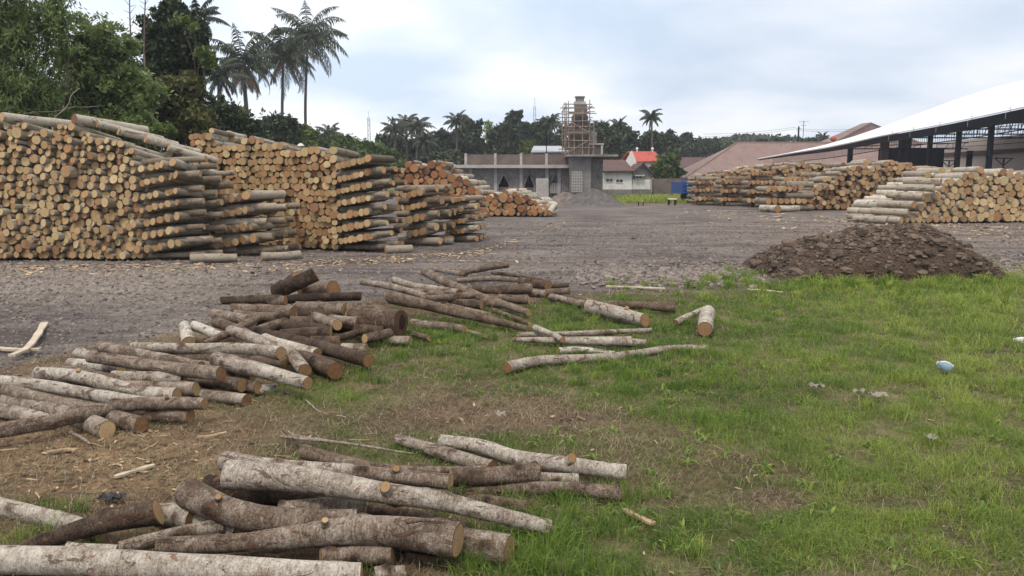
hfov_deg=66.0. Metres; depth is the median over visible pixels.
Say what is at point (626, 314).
log
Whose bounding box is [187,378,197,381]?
log
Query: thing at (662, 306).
log
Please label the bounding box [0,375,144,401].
log
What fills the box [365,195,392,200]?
log
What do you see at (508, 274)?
log
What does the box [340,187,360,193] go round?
log
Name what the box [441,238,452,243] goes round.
log
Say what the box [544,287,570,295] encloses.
log
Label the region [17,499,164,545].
log
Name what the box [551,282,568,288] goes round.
log
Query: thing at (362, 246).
log
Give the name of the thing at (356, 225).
log
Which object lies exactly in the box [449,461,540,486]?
log
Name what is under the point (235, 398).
log
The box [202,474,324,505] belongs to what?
log
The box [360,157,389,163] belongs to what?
log
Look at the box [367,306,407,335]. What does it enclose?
log
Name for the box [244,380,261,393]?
log
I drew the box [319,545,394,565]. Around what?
log
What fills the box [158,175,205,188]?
log
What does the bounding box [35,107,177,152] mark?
shrub
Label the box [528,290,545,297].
log
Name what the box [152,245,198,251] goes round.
log
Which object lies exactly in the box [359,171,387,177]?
log
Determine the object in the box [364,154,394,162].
log
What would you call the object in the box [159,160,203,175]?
log
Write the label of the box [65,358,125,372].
log
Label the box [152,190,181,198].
log
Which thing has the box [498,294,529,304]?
log
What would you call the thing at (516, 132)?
tree
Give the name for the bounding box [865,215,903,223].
log
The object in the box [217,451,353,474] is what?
log
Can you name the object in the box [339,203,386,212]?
log
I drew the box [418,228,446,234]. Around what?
log
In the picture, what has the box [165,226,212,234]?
log
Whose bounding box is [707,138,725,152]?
tree
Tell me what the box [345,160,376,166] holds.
log
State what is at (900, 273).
rock
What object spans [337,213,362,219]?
log
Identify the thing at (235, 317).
log
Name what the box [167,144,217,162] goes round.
log
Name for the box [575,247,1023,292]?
rubble
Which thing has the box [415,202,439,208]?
log
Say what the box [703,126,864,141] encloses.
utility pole
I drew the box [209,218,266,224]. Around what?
log
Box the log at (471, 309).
[439,302,491,315]
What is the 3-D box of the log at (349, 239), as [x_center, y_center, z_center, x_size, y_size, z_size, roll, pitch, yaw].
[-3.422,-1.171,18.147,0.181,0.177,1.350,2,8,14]
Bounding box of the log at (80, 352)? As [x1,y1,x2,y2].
[72,347,91,358]
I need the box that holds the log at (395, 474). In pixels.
[352,465,451,489]
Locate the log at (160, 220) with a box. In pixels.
[156,216,206,223]
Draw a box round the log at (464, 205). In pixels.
[436,203,477,208]
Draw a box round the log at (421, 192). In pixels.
[417,188,442,195]
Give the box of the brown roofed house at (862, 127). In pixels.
[821,122,918,141]
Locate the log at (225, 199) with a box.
[220,195,263,203]
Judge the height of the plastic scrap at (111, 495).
0.032 m
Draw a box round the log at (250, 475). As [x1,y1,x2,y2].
[220,459,551,533]
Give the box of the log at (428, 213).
[396,210,439,216]
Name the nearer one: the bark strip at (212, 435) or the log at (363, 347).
the bark strip at (212, 435)
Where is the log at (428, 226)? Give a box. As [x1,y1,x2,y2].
[393,222,438,230]
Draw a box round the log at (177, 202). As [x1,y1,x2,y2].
[174,199,218,208]
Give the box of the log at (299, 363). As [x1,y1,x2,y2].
[225,325,311,375]
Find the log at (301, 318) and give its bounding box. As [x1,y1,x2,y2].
[290,315,311,322]
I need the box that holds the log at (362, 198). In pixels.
[360,195,387,201]
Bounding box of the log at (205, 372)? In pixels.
[85,351,225,381]
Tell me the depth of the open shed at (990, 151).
69.53 m
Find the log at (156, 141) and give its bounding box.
[144,135,199,152]
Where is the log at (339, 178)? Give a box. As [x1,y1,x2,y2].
[337,176,357,181]
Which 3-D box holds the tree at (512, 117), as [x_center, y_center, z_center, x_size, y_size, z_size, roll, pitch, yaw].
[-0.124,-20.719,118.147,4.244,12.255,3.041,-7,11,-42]
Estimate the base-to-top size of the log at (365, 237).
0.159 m
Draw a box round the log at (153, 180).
[150,177,177,185]
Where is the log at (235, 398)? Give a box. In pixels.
[190,389,251,405]
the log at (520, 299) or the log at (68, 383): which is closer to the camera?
the log at (68, 383)
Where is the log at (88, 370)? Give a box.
[51,365,109,376]
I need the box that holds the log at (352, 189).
[350,184,383,191]
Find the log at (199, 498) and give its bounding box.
[174,478,356,531]
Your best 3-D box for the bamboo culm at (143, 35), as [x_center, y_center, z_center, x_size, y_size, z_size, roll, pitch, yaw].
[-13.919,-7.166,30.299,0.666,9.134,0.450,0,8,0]
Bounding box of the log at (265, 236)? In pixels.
[211,233,272,239]
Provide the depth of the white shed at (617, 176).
71.40 m
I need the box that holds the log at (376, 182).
[341,178,391,187]
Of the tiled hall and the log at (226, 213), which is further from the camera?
the tiled hall
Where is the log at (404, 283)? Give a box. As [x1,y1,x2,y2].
[391,277,460,293]
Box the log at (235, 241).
[231,238,274,245]
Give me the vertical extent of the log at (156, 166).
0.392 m
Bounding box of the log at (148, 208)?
[145,205,163,212]
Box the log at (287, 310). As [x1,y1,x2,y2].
[230,303,297,316]
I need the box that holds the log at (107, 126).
[95,120,163,137]
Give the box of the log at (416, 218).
[413,213,426,221]
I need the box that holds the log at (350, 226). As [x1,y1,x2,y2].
[347,222,375,230]
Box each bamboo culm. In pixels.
[124,0,135,60]
[138,0,150,74]
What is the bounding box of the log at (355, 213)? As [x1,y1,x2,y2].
[352,210,371,216]
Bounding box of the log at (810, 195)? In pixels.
[784,192,814,198]
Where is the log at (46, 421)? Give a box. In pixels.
[0,395,207,437]
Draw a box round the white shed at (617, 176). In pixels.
[603,160,633,195]
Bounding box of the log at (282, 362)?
[169,353,288,367]
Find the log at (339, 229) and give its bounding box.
[336,226,344,232]
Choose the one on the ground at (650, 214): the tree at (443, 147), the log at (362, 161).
the tree at (443, 147)
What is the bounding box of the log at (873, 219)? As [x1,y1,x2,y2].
[852,216,888,223]
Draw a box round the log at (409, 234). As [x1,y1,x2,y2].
[406,230,413,237]
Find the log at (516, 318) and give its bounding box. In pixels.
[489,307,531,325]
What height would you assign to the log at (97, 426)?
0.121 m
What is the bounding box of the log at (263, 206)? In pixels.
[213,203,276,211]
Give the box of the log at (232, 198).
[227,193,272,202]
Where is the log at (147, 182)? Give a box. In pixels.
[144,179,162,186]
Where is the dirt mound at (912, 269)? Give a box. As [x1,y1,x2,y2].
[742,225,1002,282]
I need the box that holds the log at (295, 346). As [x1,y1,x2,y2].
[262,333,321,354]
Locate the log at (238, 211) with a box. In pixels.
[235,208,276,214]
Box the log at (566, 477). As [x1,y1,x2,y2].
[539,472,578,481]
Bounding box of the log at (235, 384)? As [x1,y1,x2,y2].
[198,376,247,391]
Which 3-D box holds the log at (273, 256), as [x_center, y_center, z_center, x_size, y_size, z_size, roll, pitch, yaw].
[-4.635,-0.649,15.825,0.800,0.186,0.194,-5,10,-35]
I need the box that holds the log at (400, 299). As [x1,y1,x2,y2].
[385,291,532,331]
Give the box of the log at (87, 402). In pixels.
[70,398,96,403]
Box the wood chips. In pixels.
[0,258,1023,575]
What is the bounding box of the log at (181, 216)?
[173,212,215,220]
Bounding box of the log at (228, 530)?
[192,514,243,533]
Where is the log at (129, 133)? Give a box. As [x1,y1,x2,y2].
[117,127,178,143]
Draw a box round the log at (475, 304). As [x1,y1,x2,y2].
[448,298,483,309]
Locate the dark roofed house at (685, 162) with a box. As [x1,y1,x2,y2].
[678,157,706,168]
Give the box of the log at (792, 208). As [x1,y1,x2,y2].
[779,205,799,211]
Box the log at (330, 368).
[297,350,343,379]
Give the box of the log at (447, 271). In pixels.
[434,267,467,276]
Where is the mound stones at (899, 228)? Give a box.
[748,222,1008,281]
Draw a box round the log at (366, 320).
[353,315,375,324]
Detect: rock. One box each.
[657,268,666,272]
[753,259,759,266]
[755,266,768,274]
[771,262,777,269]
[788,268,804,274]
[813,242,827,249]
[828,249,843,258]
[838,266,852,273]
[892,271,902,276]
[913,250,923,256]
[923,235,931,242]
[968,265,982,272]
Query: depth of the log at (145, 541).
3.39 m
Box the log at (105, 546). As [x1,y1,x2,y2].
[65,541,117,548]
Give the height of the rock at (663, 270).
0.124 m
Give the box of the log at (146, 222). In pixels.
[143,218,159,226]
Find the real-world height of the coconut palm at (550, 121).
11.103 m
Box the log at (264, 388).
[252,384,277,394]
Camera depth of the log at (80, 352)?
6.77 m
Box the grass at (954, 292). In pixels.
[0,192,1023,575]
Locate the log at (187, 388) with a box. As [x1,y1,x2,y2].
[123,380,199,395]
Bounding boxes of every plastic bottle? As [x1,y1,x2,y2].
[936,361,953,373]
[1013,337,1023,343]
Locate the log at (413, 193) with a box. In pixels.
[410,190,435,196]
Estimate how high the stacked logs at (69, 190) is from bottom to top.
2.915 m
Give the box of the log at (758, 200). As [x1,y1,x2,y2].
[754,197,771,203]
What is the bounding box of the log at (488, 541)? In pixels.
[394,528,514,566]
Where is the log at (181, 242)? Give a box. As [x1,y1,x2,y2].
[175,239,210,246]
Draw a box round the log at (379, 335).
[362,328,395,342]
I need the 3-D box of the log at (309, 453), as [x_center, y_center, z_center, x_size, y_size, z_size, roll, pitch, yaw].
[-0.661,0.939,4.205,1.109,0.100,0.115,3,8,21]
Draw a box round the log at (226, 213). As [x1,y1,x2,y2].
[221,209,248,217]
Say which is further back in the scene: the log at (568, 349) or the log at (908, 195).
the log at (908, 195)
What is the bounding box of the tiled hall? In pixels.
[679,142,925,178]
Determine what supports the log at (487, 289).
on the log at (433, 292)
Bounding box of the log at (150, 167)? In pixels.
[147,164,161,172]
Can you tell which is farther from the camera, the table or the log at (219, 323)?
the table
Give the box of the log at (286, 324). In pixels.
[256,319,327,330]
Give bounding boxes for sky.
[3,0,1023,149]
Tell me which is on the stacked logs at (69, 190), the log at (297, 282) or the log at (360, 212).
the log at (360, 212)
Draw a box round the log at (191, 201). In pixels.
[135,198,204,206]
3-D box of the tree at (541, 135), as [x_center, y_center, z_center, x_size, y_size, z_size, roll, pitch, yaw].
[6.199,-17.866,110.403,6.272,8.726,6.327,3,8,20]
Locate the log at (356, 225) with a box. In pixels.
[354,221,371,228]
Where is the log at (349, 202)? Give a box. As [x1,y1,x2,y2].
[347,199,375,204]
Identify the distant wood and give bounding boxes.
[160,132,822,179]
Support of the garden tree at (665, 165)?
on the ground at (650, 214)
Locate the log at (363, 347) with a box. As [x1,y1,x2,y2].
[341,343,367,352]
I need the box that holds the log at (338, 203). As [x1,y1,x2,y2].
[336,200,365,206]
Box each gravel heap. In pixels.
[552,192,574,203]
[563,189,623,205]
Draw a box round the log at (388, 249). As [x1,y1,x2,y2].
[384,244,412,253]
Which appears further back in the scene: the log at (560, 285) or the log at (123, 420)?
the log at (560, 285)
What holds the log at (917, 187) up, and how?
on the log at (908, 195)
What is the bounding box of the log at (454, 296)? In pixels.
[420,291,476,301]
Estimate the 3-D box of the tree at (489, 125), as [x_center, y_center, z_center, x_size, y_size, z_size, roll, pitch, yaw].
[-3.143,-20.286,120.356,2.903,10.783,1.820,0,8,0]
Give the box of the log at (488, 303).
[480,299,513,308]
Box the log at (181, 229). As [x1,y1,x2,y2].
[174,226,213,232]
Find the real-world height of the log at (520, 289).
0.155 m
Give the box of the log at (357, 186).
[354,183,380,190]
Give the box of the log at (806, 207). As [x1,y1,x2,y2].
[783,204,812,210]
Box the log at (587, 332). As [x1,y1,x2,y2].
[515,328,651,336]
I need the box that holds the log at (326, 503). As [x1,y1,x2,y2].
[277,497,365,512]
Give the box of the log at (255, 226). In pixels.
[249,222,289,229]
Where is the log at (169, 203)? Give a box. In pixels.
[164,200,212,210]
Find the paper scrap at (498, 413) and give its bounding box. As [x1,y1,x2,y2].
[495,410,505,416]
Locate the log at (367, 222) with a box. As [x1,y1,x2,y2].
[363,218,389,226]
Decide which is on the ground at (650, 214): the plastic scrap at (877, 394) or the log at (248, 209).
the plastic scrap at (877, 394)
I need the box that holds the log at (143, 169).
[138,165,153,173]
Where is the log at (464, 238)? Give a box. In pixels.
[449,235,478,240]
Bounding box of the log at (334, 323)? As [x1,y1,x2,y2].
[310,312,341,330]
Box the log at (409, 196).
[407,191,431,198]
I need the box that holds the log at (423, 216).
[419,213,444,220]
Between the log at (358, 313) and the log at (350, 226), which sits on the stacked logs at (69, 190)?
the log at (350, 226)
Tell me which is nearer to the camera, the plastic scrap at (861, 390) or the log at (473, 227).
the plastic scrap at (861, 390)
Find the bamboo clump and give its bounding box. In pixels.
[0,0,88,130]
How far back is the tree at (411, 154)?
107.16 m
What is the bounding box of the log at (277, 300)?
[266,295,287,304]
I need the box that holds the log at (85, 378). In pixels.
[32,367,181,396]
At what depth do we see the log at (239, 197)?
16.43 m
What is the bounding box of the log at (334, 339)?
[310,336,340,344]
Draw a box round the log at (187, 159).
[137,156,207,165]
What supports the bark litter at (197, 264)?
on the ground at (650, 214)
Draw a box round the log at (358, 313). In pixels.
[345,310,370,316]
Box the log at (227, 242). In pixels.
[223,238,264,246]
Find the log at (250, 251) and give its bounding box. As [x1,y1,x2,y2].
[227,247,275,254]
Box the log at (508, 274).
[491,271,550,281]
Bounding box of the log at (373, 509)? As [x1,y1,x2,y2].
[366,503,472,527]
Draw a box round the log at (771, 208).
[759,205,780,212]
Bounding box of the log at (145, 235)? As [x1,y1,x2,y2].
[142,231,193,239]
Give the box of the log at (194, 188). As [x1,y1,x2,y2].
[136,185,204,193]
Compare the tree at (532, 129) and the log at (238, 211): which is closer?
the log at (238, 211)
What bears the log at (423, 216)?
on the stacked logs at (69, 190)
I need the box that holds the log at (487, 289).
[472,285,498,293]
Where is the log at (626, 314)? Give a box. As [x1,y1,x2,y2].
[584,299,649,326]
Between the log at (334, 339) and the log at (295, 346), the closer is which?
the log at (295, 346)
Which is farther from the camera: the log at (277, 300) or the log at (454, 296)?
the log at (454, 296)
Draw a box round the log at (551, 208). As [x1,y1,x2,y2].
[546,202,557,215]
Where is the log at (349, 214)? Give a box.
[346,209,377,218]
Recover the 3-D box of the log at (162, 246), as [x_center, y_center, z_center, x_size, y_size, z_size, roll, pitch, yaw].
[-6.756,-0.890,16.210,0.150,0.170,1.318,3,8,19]
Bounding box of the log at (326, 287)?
[297,281,340,293]
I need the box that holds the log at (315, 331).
[280,326,331,336]
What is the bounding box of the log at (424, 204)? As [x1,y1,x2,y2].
[421,201,446,207]
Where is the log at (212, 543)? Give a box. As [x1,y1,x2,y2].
[155,532,247,553]
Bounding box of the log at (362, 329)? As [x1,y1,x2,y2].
[353,324,383,335]
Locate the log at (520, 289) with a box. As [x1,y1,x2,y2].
[498,283,532,294]
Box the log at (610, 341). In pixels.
[513,336,631,346]
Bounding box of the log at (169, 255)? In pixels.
[142,252,206,258]
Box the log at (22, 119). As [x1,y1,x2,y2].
[0,112,82,126]
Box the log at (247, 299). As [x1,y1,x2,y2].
[220,294,281,304]
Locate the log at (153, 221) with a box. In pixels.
[150,218,180,225]
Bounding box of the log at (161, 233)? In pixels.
[157,229,208,236]
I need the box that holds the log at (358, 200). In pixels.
[356,196,385,202]
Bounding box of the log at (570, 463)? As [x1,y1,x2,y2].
[438,434,627,480]
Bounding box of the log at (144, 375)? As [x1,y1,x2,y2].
[109,371,186,381]
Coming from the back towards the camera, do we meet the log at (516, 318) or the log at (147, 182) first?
the log at (147, 182)
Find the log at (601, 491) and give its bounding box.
[458,481,620,501]
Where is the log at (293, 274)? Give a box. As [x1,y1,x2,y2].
[284,272,298,279]
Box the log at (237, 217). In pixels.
[214,215,255,219]
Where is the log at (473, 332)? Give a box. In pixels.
[410,319,489,338]
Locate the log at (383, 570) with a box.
[374,563,406,575]
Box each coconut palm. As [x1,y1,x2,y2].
[189,0,230,40]
[205,58,253,99]
[209,22,280,118]
[243,23,323,115]
[266,0,348,124]
[315,122,340,136]
[380,116,412,190]
[393,114,416,160]
[401,117,436,160]
[409,131,439,154]
[442,110,468,149]
[540,113,563,131]
[552,122,570,148]
[609,116,627,132]
[639,109,662,150]
[815,131,830,141]
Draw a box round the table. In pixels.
[667,198,676,204]
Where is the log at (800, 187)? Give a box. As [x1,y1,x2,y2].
[797,184,803,190]
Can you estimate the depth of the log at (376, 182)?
17.19 m
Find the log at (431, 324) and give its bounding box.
[411,320,466,332]
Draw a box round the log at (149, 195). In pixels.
[147,192,161,199]
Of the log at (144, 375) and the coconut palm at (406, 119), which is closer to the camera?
the log at (144, 375)
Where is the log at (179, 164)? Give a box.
[169,158,217,175]
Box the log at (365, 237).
[363,233,391,240]
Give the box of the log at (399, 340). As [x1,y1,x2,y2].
[386,336,412,345]
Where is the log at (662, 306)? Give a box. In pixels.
[595,300,675,312]
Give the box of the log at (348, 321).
[328,314,358,326]
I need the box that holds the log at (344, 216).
[342,213,372,218]
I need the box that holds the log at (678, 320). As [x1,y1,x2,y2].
[673,308,700,325]
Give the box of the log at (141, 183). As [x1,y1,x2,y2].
[139,180,153,187]
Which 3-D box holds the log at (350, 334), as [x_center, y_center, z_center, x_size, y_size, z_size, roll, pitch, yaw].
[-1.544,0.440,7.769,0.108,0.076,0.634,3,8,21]
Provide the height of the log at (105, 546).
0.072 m
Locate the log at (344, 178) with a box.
[342,175,369,180]
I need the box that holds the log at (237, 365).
[209,352,312,389]
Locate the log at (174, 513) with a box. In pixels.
[155,501,194,528]
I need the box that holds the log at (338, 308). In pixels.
[294,300,346,314]
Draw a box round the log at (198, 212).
[137,209,206,218]
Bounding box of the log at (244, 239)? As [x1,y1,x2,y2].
[240,235,280,243]
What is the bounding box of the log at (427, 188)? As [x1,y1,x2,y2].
[395,185,438,192]
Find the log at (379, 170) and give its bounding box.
[337,166,385,175]
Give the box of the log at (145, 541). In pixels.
[117,520,223,549]
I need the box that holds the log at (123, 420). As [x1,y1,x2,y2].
[0,384,148,433]
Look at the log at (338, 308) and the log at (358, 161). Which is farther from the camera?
the log at (358, 161)
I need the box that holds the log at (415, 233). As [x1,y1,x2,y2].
[412,229,434,236]
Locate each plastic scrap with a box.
[97,491,126,500]
[809,382,823,387]
[851,388,866,392]
[868,392,887,396]
[925,433,937,439]
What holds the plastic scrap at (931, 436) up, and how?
on the grass at (954, 292)
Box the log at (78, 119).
[71,114,149,132]
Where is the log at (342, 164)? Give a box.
[340,161,373,168]
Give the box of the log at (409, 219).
[406,215,431,223]
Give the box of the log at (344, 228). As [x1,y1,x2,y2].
[342,224,369,231]
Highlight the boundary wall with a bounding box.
[652,179,687,194]
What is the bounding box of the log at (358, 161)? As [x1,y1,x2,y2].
[357,158,387,165]
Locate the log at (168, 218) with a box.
[164,214,209,223]
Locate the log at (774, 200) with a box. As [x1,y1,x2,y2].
[762,197,777,203]
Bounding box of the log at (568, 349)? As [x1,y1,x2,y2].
[557,347,613,354]
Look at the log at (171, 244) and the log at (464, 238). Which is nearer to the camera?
the log at (171, 244)
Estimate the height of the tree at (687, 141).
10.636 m
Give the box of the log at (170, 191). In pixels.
[168,189,210,199]
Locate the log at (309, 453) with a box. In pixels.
[299,444,487,472]
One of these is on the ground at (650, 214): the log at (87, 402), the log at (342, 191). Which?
the log at (87, 402)
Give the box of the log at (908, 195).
[885,192,924,199]
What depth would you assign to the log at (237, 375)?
6.22 m
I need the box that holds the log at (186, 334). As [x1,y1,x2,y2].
[179,321,195,342]
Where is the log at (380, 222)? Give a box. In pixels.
[342,220,388,225]
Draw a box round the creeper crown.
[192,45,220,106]
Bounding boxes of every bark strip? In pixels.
[47,447,78,453]
[114,464,154,477]
[197,431,227,437]
[606,285,664,288]
[622,508,655,524]
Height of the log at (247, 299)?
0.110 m
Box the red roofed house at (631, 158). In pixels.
[621,147,657,191]
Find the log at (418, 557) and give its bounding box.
[404,552,471,569]
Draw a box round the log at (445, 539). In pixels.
[245,512,463,557]
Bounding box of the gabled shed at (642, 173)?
[631,163,653,194]
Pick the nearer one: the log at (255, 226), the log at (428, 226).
the log at (255, 226)
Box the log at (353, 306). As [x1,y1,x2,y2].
[346,303,385,310]
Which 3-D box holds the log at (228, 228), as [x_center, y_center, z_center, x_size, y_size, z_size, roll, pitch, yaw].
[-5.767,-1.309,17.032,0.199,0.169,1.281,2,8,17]
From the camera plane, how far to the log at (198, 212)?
15.76 m
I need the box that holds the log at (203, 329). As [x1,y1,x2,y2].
[190,321,225,341]
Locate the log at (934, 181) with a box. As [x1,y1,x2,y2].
[903,178,941,185]
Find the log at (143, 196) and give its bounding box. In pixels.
[140,193,152,200]
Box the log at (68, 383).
[22,375,91,387]
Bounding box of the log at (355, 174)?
[353,172,382,178]
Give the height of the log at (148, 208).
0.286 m
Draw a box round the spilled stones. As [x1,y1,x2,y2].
[734,266,910,284]
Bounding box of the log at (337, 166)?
[335,163,347,169]
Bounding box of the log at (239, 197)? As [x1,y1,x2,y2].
[237,194,272,200]
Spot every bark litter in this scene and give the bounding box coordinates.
[0,222,565,278]
[683,209,1023,242]
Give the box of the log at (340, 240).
[338,238,362,243]
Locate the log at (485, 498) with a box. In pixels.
[466,492,529,511]
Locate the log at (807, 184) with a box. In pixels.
[785,181,813,187]
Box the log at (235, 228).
[231,224,265,231]
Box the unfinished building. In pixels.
[456,96,617,197]
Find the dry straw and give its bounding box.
[0,281,1023,575]
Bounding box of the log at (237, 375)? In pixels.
[194,359,255,380]
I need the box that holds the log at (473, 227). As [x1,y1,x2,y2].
[445,225,479,230]
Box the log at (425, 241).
[398,237,441,244]
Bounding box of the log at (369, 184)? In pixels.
[365,181,396,187]
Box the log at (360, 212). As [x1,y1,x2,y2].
[358,208,370,215]
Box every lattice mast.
[367,111,371,179]
[533,98,535,122]
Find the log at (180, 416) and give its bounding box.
[143,410,194,423]
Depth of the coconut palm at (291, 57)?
71.38 m
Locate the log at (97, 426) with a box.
[0,395,115,438]
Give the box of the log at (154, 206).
[151,203,180,210]
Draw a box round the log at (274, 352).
[129,342,286,359]
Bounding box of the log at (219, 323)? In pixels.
[211,315,252,331]
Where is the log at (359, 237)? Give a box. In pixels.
[356,234,374,240]
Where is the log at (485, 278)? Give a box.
[455,276,518,282]
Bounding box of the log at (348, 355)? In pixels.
[248,326,372,367]
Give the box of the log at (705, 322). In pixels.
[697,305,714,335]
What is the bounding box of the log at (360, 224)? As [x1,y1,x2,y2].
[358,222,379,227]
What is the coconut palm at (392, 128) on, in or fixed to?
on the ground at (650, 214)
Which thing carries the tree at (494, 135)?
on the ground at (650, 214)
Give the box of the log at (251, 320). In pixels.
[203,312,260,342]
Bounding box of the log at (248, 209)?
[242,206,284,213]
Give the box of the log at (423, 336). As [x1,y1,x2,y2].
[404,329,431,340]
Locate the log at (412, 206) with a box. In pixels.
[410,203,433,209]
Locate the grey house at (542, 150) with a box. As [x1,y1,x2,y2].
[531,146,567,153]
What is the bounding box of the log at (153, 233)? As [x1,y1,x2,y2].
[150,230,199,237]
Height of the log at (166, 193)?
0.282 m
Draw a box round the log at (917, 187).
[896,184,935,191]
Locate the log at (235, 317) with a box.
[210,309,256,325]
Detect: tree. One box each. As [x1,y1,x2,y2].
[0,5,37,103]
[21,88,96,129]
[36,8,177,149]
[127,69,223,156]
[132,0,211,156]
[171,14,199,75]
[186,88,272,145]
[251,107,303,144]
[293,123,319,147]
[312,130,380,149]
[314,129,330,139]
[348,139,405,191]
[375,133,405,190]
[387,137,437,179]
[418,149,463,164]
[427,132,449,151]
[434,127,472,154]
[463,117,489,153]
[483,120,493,153]
[483,123,517,153]
[495,120,529,153]
[499,109,523,125]
[516,138,535,153]
[521,115,552,145]
[535,130,567,153]
[588,120,605,140]
[594,123,629,159]
[616,125,640,151]
[629,129,665,155]
[649,148,687,178]
[658,128,685,161]
[673,131,695,156]
[691,136,712,156]
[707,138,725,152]
[724,140,738,148]
[755,138,768,141]
[774,138,785,141]
[796,136,820,141]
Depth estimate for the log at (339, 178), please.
17.54 m
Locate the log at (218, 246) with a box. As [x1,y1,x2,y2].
[213,243,257,248]
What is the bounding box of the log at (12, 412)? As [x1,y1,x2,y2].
[0,403,47,419]
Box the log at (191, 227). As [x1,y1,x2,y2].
[142,224,205,231]
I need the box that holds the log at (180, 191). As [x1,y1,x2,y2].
[173,188,217,199]
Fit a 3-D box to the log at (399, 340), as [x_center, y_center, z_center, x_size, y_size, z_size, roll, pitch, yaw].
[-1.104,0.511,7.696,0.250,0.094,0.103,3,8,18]
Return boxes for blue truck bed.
[671,179,690,200]
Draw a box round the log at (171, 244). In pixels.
[167,239,212,248]
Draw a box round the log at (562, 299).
[545,293,585,307]
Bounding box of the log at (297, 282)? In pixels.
[270,268,318,295]
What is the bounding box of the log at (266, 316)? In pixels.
[233,310,297,320]
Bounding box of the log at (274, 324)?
[257,317,289,329]
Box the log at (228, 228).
[224,225,242,231]
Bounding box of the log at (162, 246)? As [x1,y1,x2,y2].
[157,242,206,250]
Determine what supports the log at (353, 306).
on the log at (358, 313)
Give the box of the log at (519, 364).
[503,345,706,372]
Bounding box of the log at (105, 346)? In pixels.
[96,341,204,364]
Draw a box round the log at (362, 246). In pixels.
[341,244,387,249]
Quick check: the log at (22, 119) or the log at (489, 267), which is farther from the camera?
the log at (22, 119)
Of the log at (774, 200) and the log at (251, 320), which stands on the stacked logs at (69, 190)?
the log at (774, 200)
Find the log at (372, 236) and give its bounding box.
[367,231,398,239]
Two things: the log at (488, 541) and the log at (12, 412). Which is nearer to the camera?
the log at (488, 541)
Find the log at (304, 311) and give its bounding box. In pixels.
[297,308,345,315]
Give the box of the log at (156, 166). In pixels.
[154,162,173,171]
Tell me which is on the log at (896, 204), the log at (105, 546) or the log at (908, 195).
the log at (908, 195)
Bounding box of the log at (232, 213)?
[229,210,239,216]
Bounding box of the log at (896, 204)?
[876,200,916,207]
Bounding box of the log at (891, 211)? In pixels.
[871,207,908,215]
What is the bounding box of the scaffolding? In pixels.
[559,100,598,154]
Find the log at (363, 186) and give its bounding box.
[361,182,388,189]
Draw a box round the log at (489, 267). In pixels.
[460,261,509,274]
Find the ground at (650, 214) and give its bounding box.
[0,188,1023,575]
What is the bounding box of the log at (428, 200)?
[398,197,443,204]
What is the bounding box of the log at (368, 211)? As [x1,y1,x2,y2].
[363,208,393,214]
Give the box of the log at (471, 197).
[461,195,483,200]
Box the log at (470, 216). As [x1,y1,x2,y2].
[438,214,478,219]
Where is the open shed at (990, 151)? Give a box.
[758,80,1023,170]
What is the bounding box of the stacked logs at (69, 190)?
[0,121,1023,259]
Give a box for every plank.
[0,347,40,350]
[8,322,47,356]
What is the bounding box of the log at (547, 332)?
[532,325,565,342]
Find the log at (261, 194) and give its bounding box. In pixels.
[241,190,285,199]
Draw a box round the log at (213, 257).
[190,253,236,262]
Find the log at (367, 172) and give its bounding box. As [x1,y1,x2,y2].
[363,169,395,175]
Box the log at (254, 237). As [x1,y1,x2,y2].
[250,228,292,242]
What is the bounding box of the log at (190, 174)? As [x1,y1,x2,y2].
[133,170,201,179]
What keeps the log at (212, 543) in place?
on the ground at (650, 214)
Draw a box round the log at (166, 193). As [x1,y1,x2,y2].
[164,189,192,197]
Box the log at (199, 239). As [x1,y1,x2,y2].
[144,236,213,244]
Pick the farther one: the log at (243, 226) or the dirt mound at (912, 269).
the log at (243, 226)
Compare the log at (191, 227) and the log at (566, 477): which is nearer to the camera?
the log at (566, 477)
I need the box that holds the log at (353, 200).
[350,197,370,203]
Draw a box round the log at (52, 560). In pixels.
[0,543,362,575]
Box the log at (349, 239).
[347,235,355,242]
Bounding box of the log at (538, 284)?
[518,277,551,288]
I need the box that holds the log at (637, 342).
[628,339,646,346]
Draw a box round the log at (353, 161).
[350,158,375,166]
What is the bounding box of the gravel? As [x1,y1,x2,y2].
[0,221,1023,372]
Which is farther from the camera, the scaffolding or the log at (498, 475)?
the scaffolding
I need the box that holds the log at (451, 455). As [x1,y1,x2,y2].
[393,434,496,466]
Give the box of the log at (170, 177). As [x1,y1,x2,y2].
[168,173,212,188]
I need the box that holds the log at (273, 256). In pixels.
[261,250,301,260]
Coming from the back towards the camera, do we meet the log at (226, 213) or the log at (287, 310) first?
the log at (226, 213)
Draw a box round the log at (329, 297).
[285,292,361,303]
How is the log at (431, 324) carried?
on the ground at (650, 214)
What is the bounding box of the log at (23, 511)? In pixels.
[0,497,106,541]
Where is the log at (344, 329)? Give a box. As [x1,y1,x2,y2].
[312,320,352,332]
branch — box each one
[69,431,91,445]
[280,428,415,454]
[305,400,345,416]
[406,519,444,524]
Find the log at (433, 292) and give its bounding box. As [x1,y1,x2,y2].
[411,288,488,294]
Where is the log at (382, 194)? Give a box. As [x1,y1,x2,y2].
[340,191,389,199]
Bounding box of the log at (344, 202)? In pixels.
[341,199,371,205]
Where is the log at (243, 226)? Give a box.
[239,222,250,230]
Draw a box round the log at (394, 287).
[359,278,428,296]
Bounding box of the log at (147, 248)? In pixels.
[144,244,195,252]
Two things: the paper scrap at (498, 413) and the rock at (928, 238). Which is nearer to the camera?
the paper scrap at (498, 413)
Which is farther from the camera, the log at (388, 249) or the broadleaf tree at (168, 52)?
the broadleaf tree at (168, 52)
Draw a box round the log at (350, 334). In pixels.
[334,329,359,340]
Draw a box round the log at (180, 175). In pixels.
[173,171,222,186]
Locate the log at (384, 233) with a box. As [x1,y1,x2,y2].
[344,231,392,237]
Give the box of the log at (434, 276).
[421,267,530,315]

